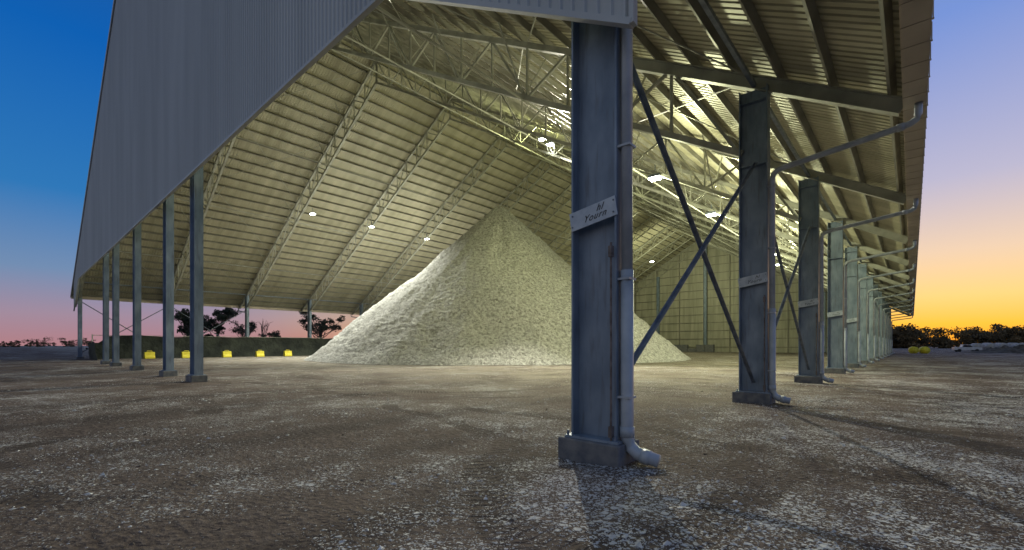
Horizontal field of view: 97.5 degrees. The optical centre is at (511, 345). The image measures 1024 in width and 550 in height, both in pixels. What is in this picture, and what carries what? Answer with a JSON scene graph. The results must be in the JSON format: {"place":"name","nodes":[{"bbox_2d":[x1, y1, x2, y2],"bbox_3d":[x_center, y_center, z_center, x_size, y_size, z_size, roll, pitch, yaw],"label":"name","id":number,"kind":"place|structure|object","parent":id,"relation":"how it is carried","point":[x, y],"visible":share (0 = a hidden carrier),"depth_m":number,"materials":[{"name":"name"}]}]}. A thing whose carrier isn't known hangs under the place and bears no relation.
{"place":"outdoors","nodes":[
{"label":"outdoors","id":0,"kind":"place"},
{"bbox_2d":[0,346,1023,549],"bbox_3d":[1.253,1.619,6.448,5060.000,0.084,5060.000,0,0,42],"label":"ground","id":1,"kind":"structure","parent":0,"point":[240,502],"depth_m":6.43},
{"bbox_2d":[0,338,95,346],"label":"distant tree line","id":2,"kind":"object","parent":1,"relation":"on","point":[43,342],"visible":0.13,"depth_m":461.83,"materials":[{"name":"plant"}]},
{"bbox_2d":[144,352,154,358],"bbox_3d":[-43.827,1.123,54.319,0.800,0.953,1.000,0,0,42],"label":"yellow barrier block","id":3,"kind":"object","parent":1,"relation":"on","point":[149,355],"depth_m":54.08,"materials":[{"name":"paint"}]},
{"bbox_2d":[181,350,189,357],"bbox_3d":[-41.368,1.123,57.084,0.800,0.953,1.000,0,0,42],"label":"yellow barrier block","id":4,"kind":"object","parent":1,"relation":"on","point":[185,354],"depth_m":56.79,"materials":[{"name":"paint"}]},
{"bbox_2d":[174,308,219,335],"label":"eucalyptus tree","id":5,"kind":"object","parent":1,"relation":"on","point":[184,319],"visible":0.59,"depth_m":108.36,"materials":[{"name":"green plant"}]},
{"bbox_2d":[182,315,217,335],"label":"eucalyptus tree","id":6,"kind":"object","parent":1,"relation":"on","point":[204,322],"visible":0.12,"depth_m":114.97,"materials":[{"name":"green plant"}]},
{"bbox_2d":[88,334,332,359],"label":"shadecloth barrier","id":7,"kind":"object","parent":1,"relation":"on","point":[214,346],"visible":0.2,"depth_m":62.12,"materials":[{"name":"fabric"}]},
{"bbox_2d":[204,307,238,335],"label":"eucalyptus tree","id":8,"kind":"object","parent":1,"relation":"on","point":[225,314],"visible":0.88,"depth_m":113.20,"materials":[{"name":"green plant"}]},
{"bbox_2d":[222,350,231,356],"bbox_3d":[-38.376,1.123,60.446,0.800,0.953,1.000,0,0,42],"label":"yellow barrier block","id":9,"kind":"object","parent":1,"relation":"on","point":[226,353],"depth_m":60.22,"materials":[{"name":"paint"}]},
{"bbox_2d":[229,320,256,336],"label":"eucalyptus tree","id":10,"kind":"object","parent":1,"relation":"on","point":[240,330],"visible":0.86,"depth_m":113.44,"materials":[{"name":"green plant"}]},
{"bbox_2d":[255,350,264,356],"bbox_3d":[-35.651,1.123,63.509,0.800,0.953,1.000,0,0,42],"label":"yellow barrier block","id":11,"kind":"object","parent":1,"relation":"on","point":[259,353],"depth_m":63.24,"materials":[{"name":"paint"}]},
{"bbox_2d":[260,320,270,336],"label":"dead tree","id":12,"kind":"object","parent":1,"relation":"on","point":[262,329],"visible":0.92,"depth_m":110.26,"materials":[{"name":"plant"}]},
{"bbox_2d":[258,330,280,336],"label":"eucalyptus tree","id":13,"kind":"object","parent":1,"relation":"on","point":[275,334],"visible":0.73,"depth_m":118.11,"materials":[{"name":"green plant"}]},
{"bbox_2d":[283,350,291,355],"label":"yellow barrier block","id":14,"kind":"object","parent":1,"relation":"on","point":[287,353],"depth_m":66.12,"materials":[{"name":"paint"}]},
{"bbox_2d":[297,312,344,338],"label":"eucalyptus tree","id":15,"kind":"object","parent":1,"relation":"on","point":[321,328],"visible":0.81,"depth_m":113.76,"materials":[{"name":"green plant"}]},
{"bbox_2d":[304,206,690,364],"bbox_3d":[-1.520,-8.450,59.597,46.589,20.100,47.485,0,0,42],"label":"cotton seed pile","id":16,"kind":"object","parent":1,"relation":"on","point":[492,286],"visible":0.79,"depth_m":43.65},
{"bbox_2d":[70,0,933,467],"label":"open storage shed","id":17,"kind":"structure","parent":1,"relation":"on","point":[234,142],"depth_m":23.11,"materials":[{"name":"metal"}]},
{"bbox_2d":[546,141,553,146],"bbox_3d":[3.353,-18.055,39.648,0.680,0.790,0.500,0,0,42],"label":"floodlight","id":18,"kind":"object","parent":17,"relation":"attached to","point":[550,143],"visible":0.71,"depth_m":39.50,"materials":[{"name":"metal"}]},
{"bbox_2d":[569,195,617,231],"bbox_3d":[1.128,-1.840,6.308,0.782,0.385,0.026,0,0,42],"label":"column name plate","id":19,"kind":"object","parent":17,"relation":"attached to","point":[604,209],"depth_m":6.29,"materials":[{"name":"metal"}]},
{"bbox_2d":[647,165,662,180],"bbox_3d":[7.722,-9.355,24.250,0.680,0.790,0.500,0,0,42],"label":"floodlight","id":20,"kind":"object","parent":17,"relation":"attached to","point":[654,177],"visible":0.96,"depth_m":24.13,"materials":[{"name":"metal"}]},
{"bbox_2d":[705,204,717,216],"bbox_3d":[13.771,-9.355,31.049,0.680,0.790,0.500,0,0,42],"label":"floodlight","id":21,"kind":"object","parent":17,"relation":"attached to","point":[710,214],"visible":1,"depth_m":30.99,"materials":[{"name":"metal"}]},
{"bbox_2d":[738,272,767,287],"bbox_3d":[6.778,-1.840,12.658,0.782,0.385,0.026,0,0,42],"label":"column name plate","id":22,"kind":"object","parent":17,"relation":"attached to","point":[753,279],"depth_m":12.64,"materials":[{"name":"metal"}]},
{"bbox_2d":[798,298,818,307],"bbox_3d":[12.827,-1.840,19.457,0.782,0.385,0.026,0,0,42],"label":"column name plate","id":23,"kind":"object","parent":17,"relation":"attached to","point":[810,302],"depth_m":19.45,"materials":[{"name":"metal"}]},
{"bbox_2d":[827,310,842,316],"bbox_3d":[18.876,-1.840,26.256,0.782,0.385,0.026,0,0,42],"label":"column name plate","id":24,"kind":"object","parent":17,"relation":"attached to","point":[835,313],"depth_m":26.24,"materials":[{"name":"metal"}]},
{"bbox_2d":[847,318,856,322],"bbox_3d":[24.925,-1.840,33.054,0.782,0.385,0.026,0,0,42],"label":"column name plate","id":25,"kind":"object","parent":17,"relation":"attached to","point":[852,320],"depth_m":32.99,"materials":[{"name":"metal"}]},
{"bbox_2d":[0,372,1023,548],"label":"soil clod scatter","id":26,"kind":"object","parent":1,"relation":"on","point":[220,529],"visible":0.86,"depth_m":5.86,"materials":[{"name":"soil"}]},
{"bbox_2d":[0,365,1023,549],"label":"cotton lint scatter","id":27,"kind":"object","parent":1,"relation":"on","point":[639,544],"visible":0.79,"depth_m":6.13,"materials":[{"name":"white"}]},
{"bbox_2d":[674,345,714,351],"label":"blocks","id":28,"kind":"structure","parent":1,"relation":"on","point":[698,348],"depth_m":108.47,"materials":[{"name":"concrete"}]},
{"bbox_2d":[908,347,918,352],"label":"yellow wrapped bale","id":29,"kind":"object","parent":1,"relation":"on","point":[913,349],"visible":0.93,"depth_m":89.39,"materials":[{"name":"plastic"}]},
{"bbox_2d":[919,347,929,352],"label":"yellow wrapped bale","id":30,"kind":"object","parent":1,"relation":"on","point":[924,349],"visible":0.94,"depth_m":88.89,"materials":[{"name":"plastic"}]},
{"bbox_2d":[892,323,1023,347],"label":"distant tree line","id":31,"kind":"object","parent":1,"relation":"on","point":[908,336],"visible":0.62,"depth_m":240.39,"materials":[{"name":"plant"}]},
{"bbox_2d":[952,345,981,351],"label":"parked utility vehicle","id":32,"kind":"object","parent":1,"relation":"on","point":[964,347],"visible":0.93,"depth_m":109.49,"materials":[{"name":"white paint"}]},
{"bbox_2d":[961,344,1023,352],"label":"dirt mound","id":33,"kind":"object","parent":1,"relation":"on","point":[1019,348],"visible":0.95,"depth_m":93.92,"materials":[{"name":"soil"}]},
{"bbox_2d":[0,0,1023,345],"label":"sky","id":34,"kind":"structure","parent":0,"point":[970,264],"materials":[{"name":"blue"}]},
{"bbox_2d":[970,343,984,350],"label":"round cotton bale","id":35,"kind":"object","parent":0,"point":[979,345],"visible":0.5,"depth_m":124.19},
{"bbox_2d":[984,343,998,348],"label":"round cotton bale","id":36,"kind":"object","parent":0,"point":[989,345],"visible":0.45,"depth_m":123.83},
{"bbox_2d":[997,343,1010,347],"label":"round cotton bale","id":37,"kind":"object","parent":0,"point":[1000,345],"visible":0.32,"depth_m":123.66}
]}

